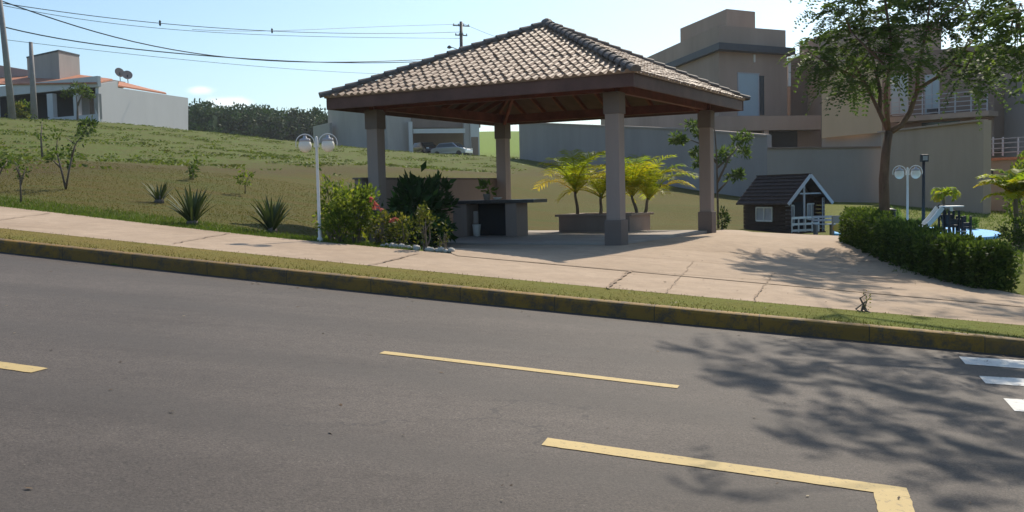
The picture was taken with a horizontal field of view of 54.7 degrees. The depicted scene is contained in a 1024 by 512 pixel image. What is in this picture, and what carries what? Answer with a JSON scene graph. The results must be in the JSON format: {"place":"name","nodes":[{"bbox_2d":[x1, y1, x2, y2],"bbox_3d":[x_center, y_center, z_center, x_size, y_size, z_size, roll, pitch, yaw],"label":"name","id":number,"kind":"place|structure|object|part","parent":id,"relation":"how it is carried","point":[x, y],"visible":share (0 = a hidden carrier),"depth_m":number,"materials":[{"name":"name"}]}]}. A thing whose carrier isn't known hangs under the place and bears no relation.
{"place":"outdoors","nodes":[
{"label":"outdoors","id":0,"kind":"place"},
{"bbox_2d":[0,252,1023,511],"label":"road","id":1,"kind":"structure","parent":0,"point":[232,394],"depth_m":5.98,"materials":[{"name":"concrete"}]},
{"bbox_2d":[0,362,46,371],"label":"line","id":2,"kind":"object","parent":1,"relation":"on","point":[16,367],"visible":1,"depth_m":6.24,"materials":[{"name":"paint"}]},
{"bbox_2d":[5,251,1011,502],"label":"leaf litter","id":3,"kind":"object","parent":1,"relation":"on","point":[527,315],"visible":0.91,"depth_m":9.50,"materials":[{"name":"plant"}]},
{"bbox_2d":[0,238,1023,355],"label":"kerb","id":4,"kind":"structure","parent":1,"relation":"on","point":[1004,345],"depth_m":10.01,"materials":[{"name":"paint"}]},
{"bbox_2d":[381,351,678,387],"bbox_3d":[0.090,0.810,7.119,2.196,0.199,0.108,0,4,15],"label":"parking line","id":5,"kind":"object","parent":1,"relation":"on","point":[534,369],"visible":1,"depth_m":7.10,"materials":[{"name":"paint"}]},
{"bbox_2d":[542,438,909,496],"bbox_3d":[1.050,1.071,5.057,1.823,0.166,0.157,0,4,16],"label":"line","id":6,"kind":"object","parent":1,"relation":"on","point":[776,473],"visible":1,"depth_m":5.04,"materials":[{"name":"yellow paint"}]},
{"bbox_2d":[874,492,914,511],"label":"stop line","id":7,"kind":"object","parent":1,"relation":"on","point":[888,503],"visible":1,"depth_m":4.63,"materials":[{"name":"paint"}]},
{"bbox_2d":[959,356,1023,367],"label":"crosswalk bar","id":8,"kind":"object","parent":1,"relation":"on","point":[995,362],"visible":1,"depth_m":8.57,"materials":[{"name":"paint"}]},
{"bbox_2d":[980,376,1023,385],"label":"crosswalk bar","id":9,"kind":"object","parent":1,"relation":"on","point":[1004,380],"visible":1,"depth_m":7.76,"materials":[{"name":"paint"}]},
{"bbox_2d":[1004,398,1023,410],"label":"crosswalk bar","id":10,"kind":"object","parent":1,"relation":"on","point":[1016,404],"visible":1,"depth_m":6.96,"materials":[{"name":"paint"}]},
{"bbox_2d":[0,118,1023,296],"bbox_3d":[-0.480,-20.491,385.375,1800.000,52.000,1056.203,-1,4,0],"label":"lawn","id":11,"kind":"structure","parent":0,"point":[679,209],"depth_m":34.51,"materials":[{"name":"green plant"}]},
{"bbox_2d":[0,152,15,173],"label":"sapling","id":12,"kind":"object","parent":11,"relation":"on","point":[3,163],"visible":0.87,"depth_m":19.47,"materials":[{"name":"green plant"}]},
{"bbox_2d":[0,0,16,118],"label":"utility pole","id":13,"kind":"object","parent":11,"relation":"on","point":[9,88],"visible":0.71,"depth_m":69.63,"materials":[{"name":"concrete"}]},
{"bbox_2d":[10,40,375,73],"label":"overhead wire","id":14,"kind":"object","parent":13,"relation":"attached to","point":[180,59],"visible":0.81,"depth_m":83.40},
{"bbox_2d":[4,100,30,118],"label":"garden bush","id":15,"kind":"object","parent":11,"relation":"on","point":[22,115],"visible":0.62,"depth_m":73.80,"materials":[{"name":"green plant"}]},
{"bbox_2d":[7,154,31,202],"bbox_3d":[-8.775,-1.387,17.649,0.373,0.879,0.507,-1,4,0],"label":"sapling","id":16,"kind":"object","parent":11,"relation":"on","point":[20,178],"visible":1,"depth_m":17.64,"materials":[{"name":"green plant"}]},
{"bbox_2d":[15,99,30,118],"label":"garden bush","id":17,"kind":"object","parent":11,"relation":"on","point":[27,106],"visible":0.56,"depth_m":74.74,"materials":[{"name":"green plant"}]},
{"bbox_2d":[29,42,37,119],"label":"utility pole","id":18,"kind":"object","parent":11,"relation":"on","point":[33,102],"visible":0.75,"depth_m":72.86,"materials":[{"name":"concrete"}]},
{"bbox_2d":[24,113,55,156],"bbox_3d":[-16.079,-4.149,34.002,0.957,1.522,0.808,1,4,32],"label":"sapling","id":19,"kind":"object","parent":11,"relation":"on","point":[40,139],"visible":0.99,"depth_m":33.99,"materials":[{"name":"green plant"}]},
{"bbox_2d":[43,122,96,188],"bbox_3d":[-9.153,-2.090,20.543,1.065,1.410,0.709,-3,4,-21],"label":"sapling","id":20,"kind":"object","parent":11,"relation":"on","point":[61,154],"visible":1,"depth_m":20.49,"materials":[{"name":"green plant"}]},
{"bbox_2d":[60,81,95,120],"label":"street tree","id":21,"kind":"object","parent":11,"relation":"on","point":[64,93],"visible":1,"depth_m":76.96,"materials":[{"name":"green plant"}]},
{"bbox_2d":[74,115,98,136],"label":"field bush","id":22,"kind":"object","parent":11,"relation":"on","point":[93,122],"visible":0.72,"depth_m":51.33,"materials":[{"name":"green plant"}]},
{"bbox_2d":[0,50,187,129],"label":"house","id":23,"kind":"structure","parent":11,"relation":"on","point":[113,101],"depth_m":85.75,"materials":[{"name":"paint"}]},
{"bbox_2d":[89,93,93,113],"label":"door","id":24,"kind":"structure","parent":23,"relation":"in","point":[91,102],"depth_m":83.68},
{"bbox_2d":[115,68,123,80],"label":"satellite dish","id":25,"kind":"object","parent":23,"relation":"attached to","point":[119,71],"visible":0.96,"depth_m":89.00,"materials":[{"name":"black metal"}]},
{"bbox_2d":[122,71,132,80],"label":"satellite dish","id":26,"kind":"object","parent":23,"relation":"attached to","point":[127,75],"visible":0.98,"depth_m":89.04,"materials":[{"name":"black metal"}]},
{"bbox_2d":[140,180,173,202],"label":"agave","id":27,"kind":"object","parent":11,"relation":"on","point":[157,196],"visible":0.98,"depth_m":19.63,"materials":[{"name":"green plant"}]},
{"bbox_2d":[0,159,377,246],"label":"lawn turf","id":28,"kind":"structure","parent":11,"relation":"on","point":[219,209],"depth_m":21.45,"materials":[{"name":"green plant"}]},
{"bbox_2d":[166,183,214,224],"bbox_3d":[-5.166,-0.829,15.951,0.842,0.684,0.828,-3,4,-25],"label":"agave","id":29,"kind":"object","parent":11,"relation":"on","point":[189,213],"visible":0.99,"depth_m":15.91,"materials":[{"name":"green plant"}]},
{"bbox_2d":[185,155,202,179],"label":"sapling","id":30,"kind":"object","parent":11,"relation":"on","point":[192,171],"visible":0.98,"depth_m":25.07,"materials":[{"name":"green plant"}]},
{"bbox_2d":[233,167,255,193],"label":"sapling","id":31,"kind":"object","parent":11,"relation":"on","point":[251,174],"visible":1,"depth_m":23.23,"materials":[{"name":"green plant"}]},
{"bbox_2d":[188,98,327,142],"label":"wood","id":32,"kind":"object","parent":11,"relation":"on","point":[293,124],"visible":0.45,"depth_m":167.88,"materials":[{"name":"green plant"}]},
{"bbox_2d":[0,117,528,173],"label":"field weeds","id":33,"kind":"object","parent":11,"relation":"on","point":[131,160],"visible":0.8,"depth_m":46.91,"materials":[{"name":"green plant"}]},
{"bbox_2d":[248,196,298,232],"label":"agave","id":34,"kind":"object","parent":11,"relation":"on","point":[271,217],"visible":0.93,"depth_m":15.76,"materials":[{"name":"green plant"}]},
{"bbox_2d":[295,133,337,240],"bbox_3d":[-2.804,-0.976,14.314,0.614,1.585,0.185,-1,4,0],"label":"street lamp","id":35,"kind":"object","parent":11,"relation":"on","point":[305,145],"visible":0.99,"depth_m":14.26,"materials":[{"name":"metal"}]},
{"bbox_2d":[312,168,352,240],"bbox_3d":[-2.697,-0.787,15.010,0.660,1.136,0.672,-3,4,-29],"label":"bedding shrub","id":36,"kind":"object","parent":11,"relation":"on","point":[328,183],"visible":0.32,"depth_m":15.03,"materials":[{"name":"green plant"}]},
{"bbox_2d":[314,205,365,243],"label":"bedding shrub","id":37,"kind":"object","parent":11,"relation":"on","point":[342,227],"visible":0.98,"depth_m":14.31,"materials":[{"name":"green plant"}]},
{"bbox_2d":[321,178,380,242],"bbox_3d":[-2.379,-0.668,14.697,0.932,0.971,0.971,-2,4,-16],"label":"bedding shrub","id":38,"kind":"object","parent":11,"relation":"on","point":[360,203],"visible":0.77,"depth_m":14.61,"materials":[{"name":"green plant"}]},
{"bbox_2d":[348,185,383,242],"bbox_3d":[-2.431,-0.680,15.921,0.765,0.976,0.748,1,4,32],"label":"bedding shrub","id":39,"kind":"object","parent":11,"relation":"on","point":[375,212],"visible":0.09,"depth_m":15.91,"materials":[{"name":"green plant"}]},
{"bbox_2d":[364,196,393,244],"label":"rose bush","id":40,"kind":"object","parent":11,"relation":"on","point":[377,237],"visible":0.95,"depth_m":14.50,"materials":[{"name":"green plant"}]},
{"bbox_2d":[313,110,480,155],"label":"house","id":41,"kind":"structure","parent":11,"relation":"on","point":[344,128],"depth_m":106.75,"materials":[{"name":"white paint"}]},
{"bbox_2d":[471,137,478,155],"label":"door","id":42,"kind":"structure","parent":41,"relation":"in","point":[474,140],"depth_m":106.72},
{"bbox_2d":[380,211,427,244],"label":"rose bush","id":43,"kind":"object","parent":11,"relation":"on","point":[404,234],"visible":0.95,"depth_m":14.38,"materials":[{"name":"green plant"}]},
{"bbox_2d":[413,246,420,250],"bbox_3d":[-1.339,-0.104,13.947,0.119,0.092,0.081,-4,4,-36],"label":"edging stone","id":44,"kind":"object","parent":11,"relation":"on","point":[417,248],"visible":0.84,"depth_m":13.92,"materials":[{"name":"stone"}]},
{"bbox_2d":[383,161,453,246],"bbox_3d":[-1.682,-0.827,17.578,1.285,1.710,1.417,-1,4,0],"label":"leafy shrub","id":45,"kind":"object","parent":11,"relation":"on","point":[412,190],"visible":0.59,"depth_m":17.37,"materials":[{"name":"green plant"}]},
{"bbox_2d":[384,204,456,247],"bbox_3d":[-1.575,-0.438,16.895,1.309,0.932,1.265,-1,4,0],"label":"leafy shrub","id":46,"kind":"object","parent":11,"relation":"on","point":[439,229],"visible":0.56,"depth_m":16.79,"materials":[{"name":"green plant"}]},
{"bbox_2d":[352,177,496,240],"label":"wall","id":47,"kind":"structure","parent":11,"relation":"on","point":[463,188],"depth_m":22.36,"materials":[{"name":"paint"}]},
{"bbox_2d":[413,142,436,152],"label":"parked car","id":48,"kind":"object","parent":11,"relation":"on","point":[423,147],"visible":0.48,"depth_m":107.44,"materials":[{"name":"grey"}]},
{"bbox_2d":[412,200,439,250],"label":"young shrub","id":49,"kind":"object","parent":11,"relation":"on","point":[421,211],"visible":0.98,"depth_m":13.91,"materials":[{"name":"green plant"}]},
{"bbox_2d":[414,170,458,247],"bbox_3d":[-1.386,-0.763,18.007,0.950,1.706,0.916,-1,4,0],"label":"leafy shrub","id":50,"kind":"object","parent":11,"relation":"on","point":[445,185],"visible":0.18,"depth_m":17.94,"materials":[{"name":"green plant"}]},
{"bbox_2d":[438,247,443,252],"bbox_3d":[-0.995,-0.081,13.912,0.102,0.107,0.134,-4,5,-37],"label":"edging stone","id":51,"kind":"object","parent":11,"relation":"on","point":[440,249],"visible":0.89,"depth_m":13.87,"materials":[{"name":"stone"}]},
{"bbox_2d":[435,220,452,252],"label":"young shrub","id":52,"kind":"object","parent":11,"relation":"on","point":[444,243],"visible":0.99,"depth_m":13.92,"materials":[{"name":"green plant"}]},
{"bbox_2d":[431,142,472,154],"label":"parked car","id":53,"kind":"object","parent":11,"relation":"on","point":[451,148],"visible":0.78,"depth_m":104.69,"materials":[{"name":"silver metal"}]},
{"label":"side window","id":54,"kind":"part","parent":53,"relation":"part of","materials":[{"name":"grey glass"}]},
{"bbox_2d":[453,21,469,46],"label":"utility pole","id":55,"kind":"object","parent":11,"relation":"on","point":[461,34],"visible":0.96,"depth_m":121.82,"materials":[{"name":"concrete"}]},
{"bbox_2d":[6,27,416,62],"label":"overhead wire","id":56,"kind":"object","parent":55,"relation":"attached to","point":[195,54],"visible":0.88,"depth_m":84.05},
{"bbox_2d":[3,1,443,62],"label":"overhead wire","id":57,"kind":"object","parent":55,"relation":"attached to","point":[180,50],"visible":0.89,"depth_m":82.11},
{"bbox_2d":[3,3,450,33],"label":"overhead wire","id":58,"kind":"object","parent":55,"relation":"attached to","point":[221,28],"visible":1,"depth_m":87.81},
{"bbox_2d":[3,5,459,38],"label":"overhead wire","id":59,"kind":"object","parent":55,"relation":"attached to","point":[203,31],"visible":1,"depth_m":86.32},
{"bbox_2d":[192,24,459,30],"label":"overhead wire","id":60,"kind":"object","parent":55,"relation":"attached to","point":[336,28],"visible":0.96,"depth_m":106.81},
{"bbox_2d":[519,123,771,196],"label":"boundary wall","id":61,"kind":"structure","parent":11,"relation":"on","point":[539,142],"depth_m":57.31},
{"bbox_2d":[667,118,753,228],"bbox_3d":[5.046,-2.102,25.040,2.233,2.827,1.287,-1,4,0],"label":"young tree","id":62,"kind":"object","parent":11,"relation":"on","point":[681,139],"visible":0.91,"depth_m":24.95,"materials":[{"name":"green plant"}]},
{"bbox_2d":[601,9,820,146],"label":"house","id":63,"kind":"structure","parent":11,"relation":"on","point":[734,50],"depth_m":59.04,"materials":[{"name":"beige paint"}]},
{"bbox_2d":[737,72,759,115],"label":"window","id":64,"kind":"structure","parent":63,"relation":"in","point":[747,83],"depth_m":58.70,"materials":[{"name":"glass"}]},
{"bbox_2d":[759,76,763,114],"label":"window","id":65,"kind":"structure","parent":63,"relation":"in","point":[761,78],"depth_m":59.12,"materials":[{"name":"grey glass"}]},
{"bbox_2d":[716,205,731,229],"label":"bedding shrub","id":66,"kind":"object","parent":11,"relation":"on","point":[726,217],"visible":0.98,"depth_m":24.26,"materials":[{"name":"green plant"}]},
{"bbox_2d":[736,173,833,233],"bbox_3d":[7.594,-1.477,27.713,1.561,1.610,2.329,-3,4,-23],"label":"playhouse","id":67,"kind":"object","parent":11,"relation":"on","point":[788,203],"visible":0.94,"depth_m":27.19,"materials":[{"name":"brown"}]},
{"bbox_2d":[755,207,772,221],"bbox_3d":[7.021,-1.163,27.564,0.040,0.410,0.731,-3,4,-23],"label":"window","id":68,"kind":"structure","parent":67,"relation":"in","point":[762,214],"depth_m":27.55,"materials":[{"name":"glass"}]},
{"bbox_2d":[792,205,794,225],"bbox_3d":[7.589,-1.102,27.028,0.288,0.590,0.040,-3,4,-23],"label":"window","id":69,"kind":"structure","parent":67,"relation":"in","point":[793,206],"depth_m":27.06,"materials":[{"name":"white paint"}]},
{"bbox_2d":[794,202,802,228],"bbox_3d":[7.875,-1.062,27.162,0.340,0.840,0.020,-3,4,-23],"label":"door","id":70,"kind":"structure","parent":67,"relation":"in","point":[798,205],"depth_m":27.14,"materials":[{"name":"wood"}]},
{"bbox_2d":[806,203,813,219],"bbox_3d":[8.258,-1.226,27.308,0.308,0.470,0.040,-3,4,-23],"label":"window","id":71,"kind":"structure","parent":67,"relation":"in","point":[809,206],"depth_m":27.29,"materials":[{"name":"white paint"}]},
{"bbox_2d":[767,146,880,202],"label":"boundary wall","id":72,"kind":"structure","parent":11,"relation":"on","point":[846,174],"depth_m":45.25,"materials":[{"name":"grey paint"}]},
{"bbox_2d":[812,215,835,234],"bbox_3d":[8.330,-0.816,26.456,0.550,0.518,0.321,-1,4,0],"label":"bench","id":73,"kind":"object","parent":11,"relation":"on","point":[815,229],"visible":0.73,"depth_m":26.57,"materials":[{"name":"wood"}]},
{"bbox_2d":[832,215,840,234],"bbox_3d":[8.292,-0.772,25.227,0.270,0.520,0.085,-1,4,0],"label":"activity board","id":74,"kind":"object","parent":11,"relation":"on","point":[835,219],"visible":0.55,"depth_m":25.21,"materials":[{"name":"white plastic"}]},
{"bbox_2d":[891,206,902,217],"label":"bedding plant","id":75,"kind":"object","parent":11,"relation":"on","point":[898,212],"visible":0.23,"depth_m":25.46,"materials":[{"name":"green plant"}]},
{"bbox_2d":[777,0,1023,210],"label":"shade tree","id":76,"kind":"object","parent":11,"relation":"on","point":[885,30],"visible":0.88,"depth_m":18.78,"materials":[{"name":"green plant"}]},
{"bbox_2d":[799,24,1023,151],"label":"house","id":77,"kind":"structure","parent":11,"relation":"on","point":[844,127],"depth_m":49.55,"materials":[{"name":"beige paint"}]},
{"bbox_2d":[890,73,907,114],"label":"window","id":78,"kind":"structure","parent":77,"relation":"in","point":[895,93],"depth_m":51.03,"materials":[{"name":"glass"}]},
{"bbox_2d":[924,74,939,114],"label":"window","id":79,"kind":"structure","parent":77,"relation":"in","point":[934,87],"depth_m":49.77,"materials":[{"name":"glass"}]},
{"bbox_2d":[922,120,959,125],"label":"lower window","id":80,"kind":"structure","parent":77,"relation":"in","point":[928,123],"depth_m":49.67,"materials":[{"name":"grey glass"}]},
{"bbox_2d":[834,227,1000,239],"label":"playground floor","id":81,"kind":"structure","parent":11,"relation":"on","point":[989,234],"depth_m":25.21,"materials":[{"name":"blue rubber"}]},
{"bbox_2d":[892,165,922,219],"bbox_3d":[9.792,-1.346,24.505,0.748,1.797,0.226,-1,4,0],"label":"street lamp","id":82,"kind":"object","parent":81,"relation":"on","point":[915,173],"visible":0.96,"depth_m":24.44,"materials":[{"name":"metal"}]},
{"bbox_2d":[921,204,951,233],"bbox_3d":[10.330,-0.884,24.233,0.772,0.746,0.326,-1,4,0],"label":"slide","id":83,"kind":"object","parent":81,"relation":"on","point":[933,215],"visible":0.63,"depth_m":24.09,"materials":[{"name":"white paint"}]},
{"bbox_2d":[939,205,971,234],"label":"play tower","id":84,"kind":"structure","parent":81,"relation":"on","point":[955,223],"depth_m":23.89,"materials":[{"name":"plastic"}]},
{"bbox_2d":[966,216,979,229],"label":"bedding plant","id":85,"kind":"object","parent":81,"relation":"on","point":[975,221],"visible":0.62,"depth_m":26.81,"materials":[{"name":"green plant"}]},
{"bbox_2d":[920,154,928,220],"bbox_3d":[11.222,-1.702,26.960,0.200,2.122,0.158,-1,4,0],"label":"floodlight","id":86,"kind":"object","parent":11,"relation":"on","point":[924,158],"visible":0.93,"depth_m":26.93,"materials":[{"name":"black metal"}]},
{"bbox_2d":[838,205,1021,292],"bbox_3d":[6.626,-0.291,17.022,1.202,1.106,8.108,-1,4,6],"label":"hedge","id":87,"kind":"object","parent":11,"relation":"on","point":[939,254],"visible":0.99,"depth_m":14.24,"materials":[{"name":"green plant"}]},
{"bbox_2d":[877,119,990,213],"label":"boundary wall","id":88,"kind":"structure","parent":11,"relation":"on","point":[959,153],"depth_m":38.88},
{"bbox_2d":[930,187,959,209],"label":"garden palm","id":89,"kind":"object","parent":11,"relation":"on","point":[940,194],"visible":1,"depth_m":29.35,"materials":[{"name":"green plant"}]},
{"bbox_2d":[957,0,1023,113],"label":"shade tree","id":90,"kind":"object","parent":11,"relation":"on","point":[1015,17],"visible":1,"depth_m":11.00,"materials":[{"name":"green plant"}]},
{"bbox_2d":[973,168,1023,245],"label":"garden palm","id":91,"kind":"object","parent":11,"relation":"on","point":[1011,182],"visible":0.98,"depth_m":20.45,"materials":[{"name":"green plant"}]},
{"bbox_2d":[991,78,1023,212],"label":"house","id":92,"kind":"structure","parent":11,"relation":"on","point":[1012,143],"depth_m":47.82,"materials":[{"name":"paint"}]},
{"bbox_2d":[993,212,1023,249],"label":"clipped shrub","id":93,"kind":"object","parent":11,"relation":"on","point":[1017,234],"visible":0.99,"depth_m":19.39,"materials":[{"name":"green plant"}]},
{"bbox_2d":[995,150,1023,242],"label":"bedding shrub","id":94,"kind":"object","parent":11,"relation":"on","point":[1019,168],"visible":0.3,"depth_m":21.63,"materials":[{"name":"green plant"}]},
{"bbox_2d":[0,206,1023,324],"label":"sidewalk","id":95,"kind":"structure","parent":0,"point":[78,225],"depth_m":12.14,"materials":[{"name":"beige concrete"}]},
{"bbox_2d":[0,228,1023,337],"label":"grass verge","id":96,"kind":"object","parent":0,"point":[786,310],"depth_m":10.55,"materials":[{"name":"green plant"}]},
{"bbox_2d":[855,290,871,312],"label":"seedling","id":97,"kind":"object","parent":96,"relation":"on","point":[863,305],"visible":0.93,"depth_m":10.19,"materials":[{"name":"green plant"}]},
{"bbox_2d":[0,0,1023,131],"label":"sky","id":98,"kind":"structure","parent":0,"point":[646,28],"materials":[{"name":"blue"}]},
{"bbox_2d":[436,230,1023,306],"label":"plaza","id":99,"kind":"structure","parent":0,"point":[755,249],"depth_m":14.64,"materials":[{"name":"beige concrete"}]},
{"bbox_2d":[448,248,454,253],"bbox_3d":[-0.847,-0.066,13.849,0.114,0.108,0.137,-2,4,-12],"label":"edging stone","id":100,"kind":"object","parent":99,"relation":"on","point":[450,250],"visible":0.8,"depth_m":13.80,"materials":[{"name":"stone"}]},
{"bbox_2d":[5,212,903,309],"bbox_3d":[-0.801,-0.111,13.604,13.438,1.197,6.827,-1,4,0],"label":"pavement joint","id":101,"kind":"object","parent":99,"relation":"on","point":[611,283],"visible":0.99,"depth_m":12.56,"materials":[{"name":"concrete"}]},
{"bbox_2d":[318,18,749,244],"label":"pavilion","id":102,"kind":"structure","parent":99,"relation":"on","point":[546,70],"depth_m":18.77,"materials":[{"name":"concrete"}]},
{"bbox_2d":[472,211,480,235],"bbox_3d":[-0.749,-0.682,20.923,0.196,0.530,0.191,-1,4,0],"label":"bucket","id":103,"kind":"object","parent":102,"relation":"on","point":[476,228],"visible":1,"depth_m":20.87,"materials":[{"name":"white paint"}]},
{"bbox_2d":[451,199,546,235],"bbox_3d":[-0.347,-0.805,20.905,2.150,0.760,0.630,1,4,29],"label":"barbecue counter","id":104,"kind":"object","parent":102,"relation":"on","point":[508,217],"visible":0.81,"depth_m":21.01,"materials":[{"name":"paint"}]},
{"bbox_2d":[475,178,498,199],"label":"potted plant","id":105,"kind":"object","parent":104,"relation":"on","point":[483,183],"visible":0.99,"depth_m":20.74,"materials":[{"name":"green plant"}]},
{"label":"pavement apron","id":106,"kind":"structure","parent":0,"visible":0},
{"bbox_2d":[555,212,653,231],"bbox_3d":[2.099,-0.739,22.386,1.840,0.450,1.370,1,4,29],"label":"planter bed","id":107,"kind":"object","parent":106,"relation":"on","point":[590,222],"visible":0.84,"depth_m":21.96,"materials":[{"name":"paint"}]},
{"bbox_2d":[532,149,605,213],"bbox_3d":[1.426,-1.644,22.661,2.102,1.563,2.027,-1,4,0],"label":"areca palm","id":108,"kind":"object","parent":107,"relation":"on","point":[571,168],"visible":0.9,"depth_m":22.44,"materials":[{"name":"green plant"}]},
{"bbox_2d":[555,171,636,213],"bbox_3d":[1.995,-1.420,22.674,1.800,1.100,1.795,0,4,26],"label":"areca palm","id":109,"kind":"object","parent":107,"relation":"on","point":[598,186],"visible":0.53,"depth_m":22.50,"materials":[{"name":"green plant"}]},
{"bbox_2d":[585,152,688,212],"bbox_3d":[2.788,-1.608,22.242,2.370,1.477,1.903,-1,4,0],"label":"areca palm","id":110,"kind":"object","parent":107,"relation":"on","point":[631,172],"visible":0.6,"depth_m":22.07,"materials":[{"name":"green plant"}]},
{"bbox_2d":[625,154,697,211],"bbox_3d":[3.162,-1.578,22.464,2.267,1.400,2.117,-1,4,0],"label":"areca palm","id":111,"kind":"object","parent":107,"relation":"in","point":[647,190],"visible":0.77,"depth_m":22.21,"materials":[{"name":"green plant"}]}
]}

